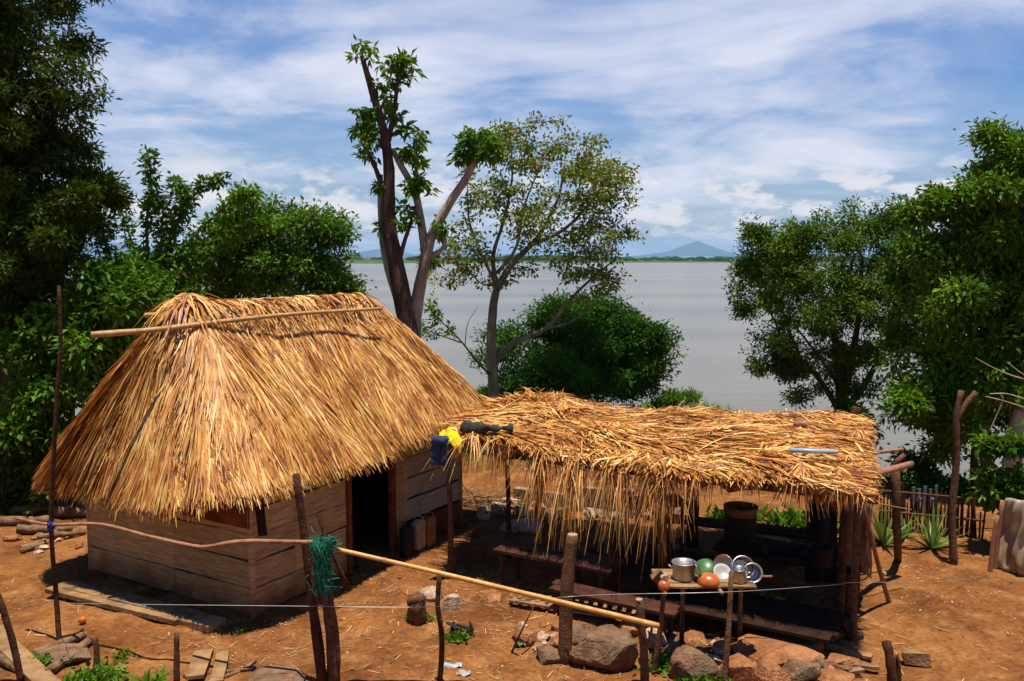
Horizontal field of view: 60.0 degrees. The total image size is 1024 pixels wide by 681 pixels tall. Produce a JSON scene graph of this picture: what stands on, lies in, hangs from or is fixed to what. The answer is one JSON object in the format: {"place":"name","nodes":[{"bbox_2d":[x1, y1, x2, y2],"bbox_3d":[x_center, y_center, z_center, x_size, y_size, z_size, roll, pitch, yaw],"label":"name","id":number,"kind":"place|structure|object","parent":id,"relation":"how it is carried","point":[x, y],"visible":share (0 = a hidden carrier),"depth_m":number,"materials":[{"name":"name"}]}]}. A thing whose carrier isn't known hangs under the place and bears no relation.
{"place":"outdoors","nodes":[
{"label":"outdoors","id":0,"kind":"place"},
{"bbox_2d":[317,249,538,256],"bbox_3d":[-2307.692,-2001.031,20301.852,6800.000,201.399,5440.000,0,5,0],"label":"distant hills","id":1,"kind":"structure","parent":0,"point":[374,253],"depth_m":18919.96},
{"bbox_2d":[0,257,1023,680],"bbox_3d":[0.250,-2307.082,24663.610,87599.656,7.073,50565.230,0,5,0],"label":"ground","id":2,"kind":"structure","parent":0,"point":[948,647],"depth_m":11.61,"materials":[{"name":"soil"}]},
{"bbox_2d":[0,593,24,680],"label":"leaning stake","id":3,"kind":"object","parent":2,"relation":"on","point":[13,645],"visible":1,"depth_m":9.52,"materials":[{"name":"brown wood"}]},
{"bbox_2d":[0,515,48,525],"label":"log","id":4,"kind":"object","parent":2,"relation":"on","point":[8,520],"visible":0.58,"depth_m":15.26,"materials":[{"name":"brown wood"}]},
{"bbox_2d":[0,625,60,680],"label":"loose board","id":5,"kind":"object","parent":2,"relation":"on","point":[35,670],"visible":0.8,"depth_m":9.83,"materials":[{"name":"brown wood"}]},
{"bbox_2d":[0,414,75,515],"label":"undergrowth bush","id":6,"kind":"object","parent":2,"relation":"on","point":[16,496],"visible":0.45,"depth_m":15.71,"materials":[{"name":"green plant"}]},
{"bbox_2d":[16,524,72,533],"bbox_3d":[-7.834,3.146,14.877,0.845,0.197,0.148,-2,6,-20],"label":"log","id":7,"kind":"object","parent":2,"relation":"on","point":[22,528],"visible":0.75,"depth_m":14.80,"materials":[{"name":"brown wood"}]},
{"bbox_2d":[49,285,62,640],"bbox_3d":[-5.345,1.565,10.378,0.311,4.411,0.144,1,6,15],"label":"tall pole","id":8,"kind":"object","parent":2,"relation":"on","point":[51,533],"visible":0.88,"depth_m":10.41,"materials":[{"name":"brown wood"}]},
{"bbox_2d":[16,517,312,548],"bbox_3d":[-4.099,2.154,10.001,4.261,0.266,0.191,2,6,21],"label":"crooked rail","id":9,"kind":"object","parent":8,"relation":"attached to","point":[246,541],"visible":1,"depth_m":9.90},
{"bbox_2d":[305,533,341,604],"bbox_3d":[-1.971,2.401,9.328,0.366,0.784,0.336,-3,6,-30],"label":"fishing net","id":10,"kind":"object","parent":9,"relation":"hanging from","point":[321,549],"visible":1,"depth_m":9.26,"materials":[{"name":"fabric"}]},
{"bbox_2d":[32,632,86,652],"bbox_3d":[-5.339,3.592,10.489,0.110,0.121,0.599,4,7,40],"label":"log","id":11,"kind":"object","parent":2,"relation":"on","point":[76,637],"visible":0.66,"depth_m":10.52,"materials":[{"name":"brown wood"}]},
{"bbox_2d":[37,530,85,539],"bbox_3d":[-7.345,3.158,14.473,0.108,0.179,0.738,5,7,43],"label":"log","id":12,"kind":"object","parent":2,"relation":"on","point":[60,535],"visible":0.91,"depth_m":14.46,"materials":[{"name":"brown wood"}]},
{"bbox_2d":[36,643,90,663],"bbox_3d":[-5.164,3.627,10.206,0.563,0.174,0.535,-3,6,-30],"label":"rock","id":13,"kind":"object","parent":2,"relation":"on","point":[57,651],"visible":0.73,"depth_m":10.16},
{"bbox_2d":[46,637,92,673],"bbox_3d":[-5.065,3.615,10.197,0.124,0.135,0.728,1,5,7],"label":"log","id":14,"kind":"object","parent":2,"relation":"on","point":[55,666],"visible":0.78,"depth_m":9.99,"materials":[{"name":"brown wood"}]},
{"bbox_2d":[54,506,85,517],"bbox_3d":[-7.853,3.058,15.861,0.733,0.211,0.215,-1,5,-11],"label":"log","id":15,"kind":"object","parent":2,"relation":"on","point":[66,511],"visible":0.69,"depth_m":15.80,"materials":[{"name":"brown wood"}]},
{"bbox_2d":[0,0,145,486],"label":"mango tree","id":16,"kind":"object","parent":2,"relation":"on","point":[46,228],"visible":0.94,"depth_m":16.33,"materials":[{"name":"green plant"}]},
{"bbox_2d":[45,660,128,680],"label":"weed","id":17,"kind":"object","parent":2,"relation":"on","point":[109,673],"visible":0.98,"depth_m":9.71,"materials":[{"name":"green plant"}]},
{"bbox_2d":[0,253,176,505],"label":"broadleaf bush","id":18,"kind":"object","parent":2,"relation":"on","point":[127,296],"visible":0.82,"depth_m":15.87,"materials":[{"name":"green plant"}]},
{"bbox_2d":[45,580,200,624],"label":"wooden plank","id":19,"kind":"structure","parent":2,"relation":"on","point":[111,599],"depth_m":11.65,"materials":[{"name":"brown wood"}]},
{"bbox_2d":[173,632,179,680],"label":"short stake","id":20,"kind":"object","parent":2,"relation":"on","point":[176,669],"visible":1,"depth_m":9.59,"materials":[{"name":"brown wood"}]},
{"bbox_2d":[80,144,273,317],"bbox_3d":[-6.984,-0.561,18.474,4.380,6.927,2.017,0,5,0],"label":"tree","id":21,"kind":"object","parent":2,"relation":"on","point":[188,269],"visible":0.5,"depth_m":18.22,"materials":[{"name":"green plant"}]},
{"bbox_2d":[185,649,213,679],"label":"loose board","id":22,"kind":"object","parent":2,"relation":"on","point":[199,664],"visible":1,"depth_m":9.90,"materials":[{"name":"brown wood"}]},
{"bbox_2d":[177,612,225,632],"bbox_3d":[-3.979,3.524,11.170,0.726,0.088,0.305,3,6,26],"label":"doorstep plank","id":23,"kind":"object","parent":2,"relation":"on","point":[204,622],"visible":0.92,"depth_m":11.05,"materials":[{"name":"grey wood"}]},
{"bbox_2d":[210,650,228,680],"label":"loose board","id":24,"kind":"object","parent":2,"relation":"on","point":[219,670],"visible":1,"depth_m":9.85,"materials":[{"name":"brown wood"}]},
{"bbox_2d":[30,292,486,615],"bbox_3d":[-3.636,1.292,14.030,4.674,4.208,6.440,3,6,30],"label":"thatched hut","id":25,"kind":"object","parent":2,"relation":"on","point":[198,419],"visible":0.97,"depth_m":12.11,"materials":[{"name":"plant"}]},
{"bbox_2d":[247,665,305,680],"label":"rock","id":26,"kind":"object","parent":2,"relation":"on","point":[277,673],"visible":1,"depth_m":9.58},
{"bbox_2d":[176,181,377,300],"bbox_3d":[-5.572,-0.455,20.594,4.857,6.397,3.112,0,5,0],"label":"round tree","id":27,"kind":"object","parent":2,"relation":"on","point":[275,269],"visible":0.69,"depth_m":19.85,"materials":[{"name":"green plant"}]},
{"bbox_2d":[292,473,327,680],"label":"fence post","id":28,"kind":"object","parent":2,"relation":"on","point":[318,648],"visible":0.97,"depth_m":9.46,"materials":[{"name":"brown wood"}]},
{"bbox_2d":[321,587,340,680],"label":"forked post","id":29,"kind":"object","parent":2,"relation":"on","point":[332,643],"visible":0.85,"depth_m":9.49,"materials":[{"name":"brown wood"}]},
{"bbox_2d":[317,514,350,590],"bbox_3d":[-2.336,2.802,11.672,0.435,1.084,0.134,-1,6,-15],"label":"leaning stick","id":30,"kind":"object","parent":2,"relation":"on","point":[339,569],"visible":0.79,"depth_m":11.65,"materials":[{"name":"brown wood"}]},
{"bbox_2d":[399,521,413,557],"bbox_3d":[-1.624,3.057,13.703,0.144,0.540,0.230,3,6,31],"label":"jerrycan","id":31,"kind":"object","parent":2,"relation":"on","point":[406,532],"visible":1,"depth_m":13.63,"materials":[{"name":"black plastic"}]},
{"bbox_2d":[407,593,427,625],"bbox_3d":[-1.197,3.448,11.238,0.275,0.499,0.312,0,5,0],"label":"old stump","id":32,"kind":"object","parent":2,"relation":"on","point":[417,614],"visible":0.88,"depth_m":11.13,"materials":[{"name":"brown wood"}]},
{"bbox_2d":[412,515,425,550],"bbox_3d":[-1.468,3.013,13.981,0.144,0.540,0.230,3,6,31],"label":"jerrycan","id":33,"kind":"object","parent":2,"relation":"on","point":[419,524],"visible":0.92,"depth_m":13.91,"materials":[{"name":"beige plastic"}]},
{"bbox_2d":[343,34,510,337],"bbox_3d":[-2.134,-2.414,22.779,4.278,10.525,1.310,0,5,0],"label":"pollard tree","id":34,"kind":"object","parent":2,"relation":"on","point":[408,309],"visible":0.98,"depth_m":22.61,"materials":[{"name":"green plant"}]},
{"bbox_2d":[423,512,435,546],"bbox_3d":[-1.330,3.011,14.233,0.144,0.540,0.230,3,6,31],"label":"jerrycan","id":35,"kind":"object","parent":2,"relation":"on","point":[430,519],"visible":0.81,"depth_m":14.17,"materials":[{"name":"orange plastic"}]},
{"bbox_2d":[435,575,444,680],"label":"thin post","id":36,"kind":"object","parent":2,"relation":"on","point":[441,635],"visible":0.97,"depth_m":9.56,"materials":[{"name":"brown wood"}]},
{"bbox_2d":[443,594,460,612],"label":"rock","id":37,"kind":"object","parent":2,"relation":"on","point":[452,599],"visible":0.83,"depth_m":11.53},
{"bbox_2d":[444,629,475,642],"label":"weed","id":38,"kind":"object","parent":2,"relation":"on","point":[454,636],"visible":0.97,"depth_m":10.70,"materials":[{"name":"green plant"}]},
{"bbox_2d":[89,255,879,260],"bbox_3d":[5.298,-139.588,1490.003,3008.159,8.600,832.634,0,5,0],"label":"shore woods","id":39,"kind":"object","parent":2,"relation":"on","point":[673,258],"visible":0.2,"depth_m":1248.93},
{"bbox_2d":[479,589,502,602],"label":"rock","id":40,"kind":"object","parent":2,"relation":"on","point":[491,595],"visible":0.99,"depth_m":11.93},
{"bbox_2d":[462,476,532,510],"bbox_3d":[-0.558,3.056,16.508,2.254,1.043,1.280,-1,6,-15],"label":"brush pile","id":41,"kind":"object","parent":2,"relation":"on","point":[490,498],"visible":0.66,"depth_m":16.46,"materials":[{"name":"brown wood"}]},
{"bbox_2d":[0,493,1021,680],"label":"leaf litter","id":42,"kind":"object","parent":2,"relation":"on","point":[485,624],"visible":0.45,"depth_m":11.08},
{"bbox_2d":[13,493,1023,680],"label":"pebbles","id":43,"kind":"object","parent":2,"relation":"on","point":[244,620],"visible":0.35,"depth_m":11.69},
{"bbox_2d":[500,518,542,533],"bbox_3d":[0.194,3.228,15.066,0.814,0.296,0.582,-3,6,-25],"label":"lime heap","id":44,"kind":"object","parent":2,"relation":"on","point":[517,528],"visible":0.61,"depth_m":14.98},
{"bbox_2d":[512,626,539,645],"bbox_3d":[0.175,3.586,10.714,0.356,0.242,0.351,0,5,0],"label":"rock","id":45,"kind":"object","parent":2,"relation":"on","point":[528,636],"visible":0.86,"depth_m":10.63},
{"bbox_2d":[414,110,648,397],"bbox_3d":[0.603,-2.201,30.477,8.052,11.040,5.004,0,5,0],"label":"spreading tree","id":46,"kind":"object","parent":2,"relation":"on","point":[584,171],"visible":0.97,"depth_m":29.95,"materials":[{"name":"green plant"}]},
{"bbox_2d":[536,645,559,664],"bbox_3d":[0.444,3.658,10.202,0.333,0.251,0.270,0,5,0],"label":"rock","id":47,"kind":"object","parent":2,"relation":"on","point":[546,654],"visible":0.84,"depth_m":10.12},
{"bbox_2d":[493,538,624,608],"bbox_3d":[0.630,3.232,12.098,1.770,0.665,0.548,3,6,31],"label":"table","id":48,"kind":"object","parent":2,"relation":"on","point":[587,561],"visible":0.78,"depth_m":12.02,"materials":[{"name":"red wood"}]},
{"bbox_2d":[558,533,577,664],"bbox_3d":[0.634,3.004,10.105,0.226,1.634,0.193,0,5,0],"label":"cut post","id":49,"kind":"object","parent":2,"relation":"on","point":[566,612],"visible":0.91,"depth_m":10.06,"materials":[{"name":"brown wood"}]},
{"bbox_2d":[508,593,635,619],"bbox_3d":[0.756,3.433,11.496,1.750,0.057,0.319,2,6,22],"label":"slatted pallet","id":50,"kind":"object","parent":2,"relation":"on","point":[539,603],"visible":0.48,"depth_m":11.48,"materials":[{"name":"brown wood"}]},
{"bbox_2d":[557,623,590,644],"bbox_3d":[0.757,3.549,10.730,0.412,0.245,0.363,0,5,0],"label":"rock","id":51,"kind":"object","parent":2,"relation":"on","point":[580,631],"visible":0.43,"depth_m":10.66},
{"bbox_2d":[465,285,692,407],"bbox_3d":[2.457,0.422,33.762,8.516,5.122,6.525,0,5,0],"label":"shore bush","id":52,"kind":"object","parent":2,"relation":"on","point":[600,350],"visible":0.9,"depth_m":32.53,"materials":[{"name":"green plant"}]},
{"bbox_2d":[513,486,673,518],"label":"cement wall","id":53,"kind":"structure","parent":2,"relation":"on","point":[516,490],"depth_m":16.04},
{"bbox_2d":[569,624,638,671],"bbox_3d":[1.032,3.554,10.153,0.776,0.529,0.648,0,5,0],"label":"rock","id":54,"kind":"object","parent":2,"relation":"on","point":[609,647],"visible":0.87,"depth_m":9.94,"materials":[{"name":"stone"}]},
{"bbox_2d":[548,579,679,639],"bbox_3d":[1.256,3.431,11.116,1.745,0.475,0.331,3,6,31],"label":"plank bench","id":55,"kind":"object","parent":2,"relation":"on","point":[652,606],"visible":0.55,"depth_m":10.99,"materials":[{"name":"red wood"}]},
{"bbox_2d":[635,598,652,680],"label":"cut fence post","id":56,"kind":"object","parent":2,"relation":"on","point":[644,641],"visible":0.96,"depth_m":9.51,"materials":[{"name":"brown wood"}]},
{"bbox_2d":[332,547,659,628],"bbox_3d":[-0.181,2.607,9.412,3.494,0.910,0.116,0,5,0],"label":"cane rail","id":57,"kind":"object","parent":56,"relation":"attached to","point":[644,622],"visible":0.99,"depth_m":9.41,"materials":[{"name":"wood"}]},
{"bbox_2d":[633,649,675,676],"bbox_3d":[1.773,3.622,9.953,0.884,0.154,0.734,-5,7,-44],"label":"weed","id":58,"kind":"object","parent":2,"relation":"on","point":[665,663],"visible":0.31,"depth_m":9.95,"materials":[{"name":"green plant"}]},
{"bbox_2d":[618,494,692,550],"bbox_3d":[2.159,2.922,13.431,0.974,1.030,0.600,-1,5,-12],"label":"back table","id":59,"kind":"object","parent":2,"relation":"on","point":[637,539],"visible":0.39,"depth_m":13.26,"materials":[{"name":"brown wood"}]},
{"bbox_2d":[576,537,746,624],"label":"sleeping platform","id":60,"kind":"structure","parent":2,"relation":"on","point":[630,568],"depth_m":12.42,"materials":[{"name":"brown wood"}]},
{"bbox_2d":[424,386,913,641],"bbox_3d":[2.019,2.240,13.172,7.318,2.631,5.156,2,6,19],"label":"thatched shelter","id":61,"kind":"object","parent":2,"relation":"on","point":[695,450],"visible":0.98,"depth_m":11.89,"materials":[{"name":"brown plant"}]},
{"bbox_2d":[430,435,450,465],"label":"blue shorts","id":62,"kind":"object","parent":61,"relation":"hanging from","point":[439,447],"visible":0.98,"depth_m":12.39,"materials":[{"name":"fabric"}]},
{"bbox_2d":[439,427,461,453],"bbox_3d":[-0.880,1.395,12.535,0.355,0.358,0.272,0,5,0],"label":"yellow cloth","id":63,"kind":"object","parent":61,"relation":"hanging from","point":[455,439],"visible":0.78,"depth_m":12.45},
{"bbox_2d":[460,420,512,434],"bbox_3d":[-0.359,1.254,12.551,0.766,0.215,0.271,1,6,13],"label":"rolled cloth","id":64,"kind":"object","parent":61,"relation":"on","point":[470,426],"visible":1,"depth_m":12.49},
{"bbox_2d":[790,448,837,453],"bbox_3d":[3.837,1.405,11.281,0.607,0.089,0.060,0,5,-2],"label":"plastic pipe","id":65,"kind":"object","parent":61,"relation":"on","point":[807,450],"visible":1,"depth_m":11.26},
{"bbox_2d":[805,501,837,583],"bbox_3d":[4.381,2.917,12.533,0.502,1.323,0.072,0,5,0],"label":"dark hanging cloth","id":66,"kind":"object","parent":61,"relation":"hanging from","point":[823,529],"visible":0.56,"depth_m":12.51,"materials":[{"name":"fabric"}]},
{"bbox_2d":[846,502,872,577],"bbox_3d":[4.431,2.582,11.397,0.413,1.014,0.092,0,5,0],"label":"sacking","id":67,"kind":"object","parent":61,"relation":"hanging from","point":[865,546],"visible":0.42,"depth_m":11.38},
{"bbox_2d":[647,385,704,408],"bbox_3d":[6.013,2.292,32.654,2.166,1.391,1.876,5,7,41],"label":"waterside bush","id":68,"kind":"object","parent":2,"relation":"on","point":[674,397],"visible":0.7,"depth_m":32.32,"materials":[{"name":"green plant"}]},
{"bbox_2d":[669,644,718,680],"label":"rock","id":69,"kind":"object","parent":2,"relation":"on","point":[687,660],"visible":0.9,"depth_m":9.65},
{"bbox_2d":[684,630,706,646],"bbox_3d":[2.191,3.587,10.681,0.273,0.151,0.260,0,5,0],"label":"rock","id":70,"kind":"object","parent":2,"relation":"on","point":[694,638],"visible":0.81,"depth_m":10.61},
{"bbox_2d":[668,673,730,680],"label":"weed","id":71,"kind":"object","parent":2,"relation":"on","point":[709,678],"visible":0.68,"depth_m":9.58,"materials":[{"name":"green plant"}]},
{"bbox_2d":[651,569,772,680],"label":"dish rack","id":72,"kind":"object","parent":2,"relation":"on","point":[729,584],"visible":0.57,"depth_m":9.79,"materials":[{"name":"brown wood"}]},
{"bbox_2d":[668,558,696,581],"bbox_3d":[1.921,2.583,9.995,0.303,0.199,0.277,4,7,35],"label":"grey pot","id":73,"kind":"object","parent":72,"relation":"on","point":[683,569],"visible":0.98,"depth_m":9.90,"materials":[{"name":"metal"}]},
{"bbox_2d":[697,572,719,586],"bbox_3d":[2.180,2.639,9.849,0.250,0.116,0.250,0,5,0],"label":"orange bowl","id":74,"kind":"object","parent":72,"relation":"on","point":[707,579],"visible":0.99,"depth_m":9.77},
{"bbox_2d":[730,565,751,584],"bbox_3d":[2.538,2.614,9.882,0.211,0.159,0.194,4,6,34],"label":"silver pot","id":75,"kind":"object","parent":72,"relation":"on","point":[740,576],"visible":0.95,"depth_m":9.82,"materials":[{"name":"metal"}]},
{"bbox_2d":[743,563,762,582],"bbox_3d":[2.692,2.606,9.968,0.224,0.236,0.185,0,5,0],"label":"grey saucepan","id":76,"kind":"object","parent":72,"relation":"on","point":[757,576],"visible":0.77,"depth_m":10.00,"materials":[{"name":"metal"}]},
{"bbox_2d":[646,512,805,545],"bbox_3d":[3.390,3.115,13.655,2.611,0.597,0.397,2,6,23],"label":"bench","id":77,"kind":"object","parent":2,"relation":"on","point":[778,530],"visible":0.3,"depth_m":13.56,"materials":[{"name":"brown wood"}]},
{"bbox_2d":[719,653,755,680],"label":"rock","id":78,"kind":"object","parent":2,"relation":"on","point":[742,667],"visible":0.79,"depth_m":9.66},
{"bbox_2d":[723,501,757,589],"bbox_3d":[3.216,2.930,12.528,0.480,1.226,0.480,0,5,0],"label":"water drum","id":79,"kind":"object","parent":2,"relation":"on","point":[740,520],"visible":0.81,"depth_m":12.33,"materials":[{"name":"brown metal"}]},
{"bbox_2d":[644,586,849,654],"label":"crate platform","id":80,"kind":"structure","parent":2,"relation":"on","point":[821,626],"depth_m":10.76,"materials":[{"name":"brown wood"}]},
{"bbox_2d":[754,659,790,680],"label":"rock","id":81,"kind":"object","parent":2,"relation":"on","point":[769,670],"visible":0.99,"depth_m":9.53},
{"bbox_2d":[734,633,824,667],"bbox_3d":[3.039,3.615,10.144,1.002,0.282,0.669,2,6,24],"label":"rock","id":82,"kind":"object","parent":2,"relation":"on","point":[754,647],"visible":0.73,"depth_m":10.10,"materials":[{"name":"stone"}]},
{"bbox_2d":[712,537,861,618],"bbox_3d":[3.756,3.215,12.048,1.910,0.742,0.794,3,6,31],"label":"hearth table","id":83,"kind":"object","parent":2,"relation":"on","point":[723,545],"visible":0.33,"depth_m":12.06,"materials":[{"name":"brown wood"}]},
{"bbox_2d":[762,545,805,565],"bbox_3d":[3.550,2.824,11.665,0.523,0.120,0.523,5,7,43],"label":"soot pan","id":84,"kind":"object","parent":83,"relation":"on","point":[781,555],"visible":1,"depth_m":11.74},
{"bbox_2d":[757,499,839,539],"bbox_3d":[4.850,3.040,15.125,1.990,0.437,1.818,-5,7,-44],"label":"weed","id":85,"kind":"object","parent":2,"relation":"on","point":[795,518],"visible":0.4,"depth_m":15.05,"materials":[{"name":"green plant"}]},
{"bbox_2d":[782,658,821,680],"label":"rock","id":86,"kind":"object","parent":2,"relation":"on","point":[798,670],"visible":0.91,"depth_m":9.59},
{"bbox_2d":[721,193,935,412],"bbox_3d":[7.677,-0.129,20.691,5.438,6.608,3.598,0,5,0],"label":"lakeside tree","id":87,"kind":"object","parent":2,"relation":"on","point":[794,273],"visible":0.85,"depth_m":20.58,"materials":[{"name":"green plant"}]},
{"bbox_2d":[813,668,854,680],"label":"rock","id":88,"kind":"object","parent":2,"relation":"on","point":[831,674],"visible":0.81,"depth_m":9.56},
{"bbox_2d":[824,653,859,666],"bbox_3d":[3.717,3.648,10.061,0.479,0.173,0.313,0,5,0],"label":"rock","id":89,"kind":"object","parent":2,"relation":"on","point":[835,658],"visible":0.68,"depth_m":9.99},
{"bbox_2d":[825,643,872,659],"bbox_3d":[3.905,3.605,10.288,0.512,0.038,0.108,4,7,37],"label":"loose board","id":90,"kind":"object","parent":2,"relation":"on","point":[852,652],"visible":0.97,"depth_m":10.25,"materials":[{"name":"brown wood"}]},
{"bbox_2d":[830,397,889,450],"bbox_3d":[7.745,2.025,20.196,1.660,1.494,1.237,-5,7,-41],"label":"undergrowth bush","id":91,"kind":"object","parent":2,"relation":"on","point":[847,406],"visible":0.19,"depth_m":20.17,"materials":[{"name":"green plant"}]},
{"bbox_2d":[881,640,897,680],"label":"broken post","id":92,"kind":"object","parent":2,"relation":"on","point":[890,662],"visible":1,"depth_m":9.44,"materials":[{"name":"brown wood"}]},
{"bbox_2d":[871,503,924,545],"bbox_3d":[5.907,2.917,14.188,1.227,0.736,0.967,1,5,11],"label":"agave","id":93,"kind":"object","parent":2,"relation":"on","point":[885,537],"visible":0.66,"depth_m":14.19,"materials":[{"name":"green plant"}]},
{"bbox_2d":[891,453,905,560],"bbox_3d":[5.744,2.549,13.160,0.192,1.953,1.101,3,6,29],"label":"forked prop","id":94,"kind":"object","parent":2,"relation":"on","point":[896,501],"visible":0.83,"depth_m":12.72,"materials":[{"name":"brown wood"}]},
{"bbox_2d":[902,647,931,667],"bbox_3d":[4.609,3.598,10.108,0.308,0.154,0.170,2,6,20],"label":"wood block","id":95,"kind":"object","parent":2,"relation":"on","point":[913,657],"depth_m":10.05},
{"bbox_2d":[883,500,967,548],"bbox_3d":[6.663,2.908,13.996,1.131,0.757,1.192,-3,6,-32],"label":"agave","id":96,"kind":"object","parent":2,"relation":"on","point":[931,539],"visible":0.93,"depth_m":14.01,"materials":[{"name":"green plant"}]},
{"bbox_2d":[878,484,985,539],"bbox_3d":[6.993,2.882,14.811,1.629,0.900,0.132,3,6,27],"label":"stick fence","id":97,"kind":"object","parent":2,"relation":"on","point":[971,531],"visible":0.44,"depth_m":14.75,"materials":[{"name":"brown wood"}]},
{"bbox_2d":[878,445,999,502],"bbox_3d":[8.783,3.162,17.935,3.359,2.047,1.536,0,5,0],"label":"undergrowth bush","id":98,"kind":"object","parent":2,"relation":"on","point":[927,476],"visible":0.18,"depth_m":17.86,"materials":[{"name":"green plant"}]},
{"bbox_2d":[868,111,1023,500],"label":"shade tree","id":99,"kind":"object","parent":2,"relation":"on","point":[948,284],"visible":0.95,"depth_m":16.87,"materials":[{"name":"green plant"}]},
{"bbox_2d":[948,390,978,564],"bbox_3d":[6.721,2.106,13.242,0.360,2.760,0.144,0,5,0],"label":"forked tree post","id":100,"kind":"object","parent":2,"relation":"on","point":[960,408],"visible":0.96,"depth_m":13.21,"materials":[{"name":"brown wood"}]},
{"bbox_2d":[962,419,1023,514],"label":"leafy shrub","id":101,"kind":"object","parent":2,"relation":"on","point":[993,486],"visible":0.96,"depth_m":13.70,"materials":[{"name":"green plant"}]},
{"bbox_2d":[988,515,998,572],"bbox_3d":[7.021,3.016,12.951,0.122,0.954,0.074,0,5,0],"label":"sheet post","id":102,"kind":"object","parent":2,"relation":"on","point":[993,545],"visible":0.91,"depth_m":12.92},
{"bbox_2d":[62,576,980,607],"bbox_3d":[1.083,3.139,10.556,12.596,1.029,2.316,-1,5,-11],"label":"fence wire","id":103,"kind":"object","parent":102,"relation":"attached to","point":[524,600],"visible":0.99,"depth_m":9.59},
{"bbox_2d":[972,299,1023,474],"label":"pale trunk tree","id":104,"kind":"object","parent":2,"relation":"on","point":[1012,355],"visible":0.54,"depth_m":16.63,"materials":[{"name":"green plant"}]},
{"bbox_2d":[993,500,1004,568],"bbox_3d":[7.169,2.921,13.084,0.124,1.153,0.070,0,5,0],"label":"sheet post","id":105,"kind":"object","parent":2,"relation":"on","point":[1000,514],"visible":0.71,"depth_m":13.05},
{"bbox_2d":[975,358,1023,429],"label":"bare sapling","id":106,"kind":"object","parent":2,"relation":"on","point":[1002,400],"visible":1,"depth_m":14.64,"materials":[{"name":"brown plant"}]},
{"bbox_2d":[998,498,1023,574],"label":"plastic sheet","id":107,"kind":"object","parent":2,"relation":"on","point":[1011,554],"visible":0.85,"depth_m":12.98,"materials":[{"name":"plastic"}]},
{"bbox_2d":[14,0,1023,256],"label":"sky","id":108,"kind":"structure","parent":0,"point":[726,110],"materials":[{"name":"blue"}]},
{"bbox_2d":[28,262,1023,478],"bbox_3d":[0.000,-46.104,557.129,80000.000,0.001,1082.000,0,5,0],"label":"lake water","id":109,"kind":"structure","parent":0,"point":[690,299],"depth_m":84.69,"materials":[{"name":"liquid"}]},
{"bbox_2d":[630,241,748,256],"bbox_3d":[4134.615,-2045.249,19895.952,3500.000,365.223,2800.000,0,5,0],"label":"volcano hill","id":110,"kind":"structure","parent":0,"point":[697,248],"depth_m":19180.02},
{"bbox_2d":[807,542,834,568],"bbox_3d":[3.980,2.778,11.459,0.344,0.249,0.344,0,5,0],"label":"soot kettle","id":111,"kind":"object","parent":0,"point":[819,555],"visible":1,"depth_m":11.35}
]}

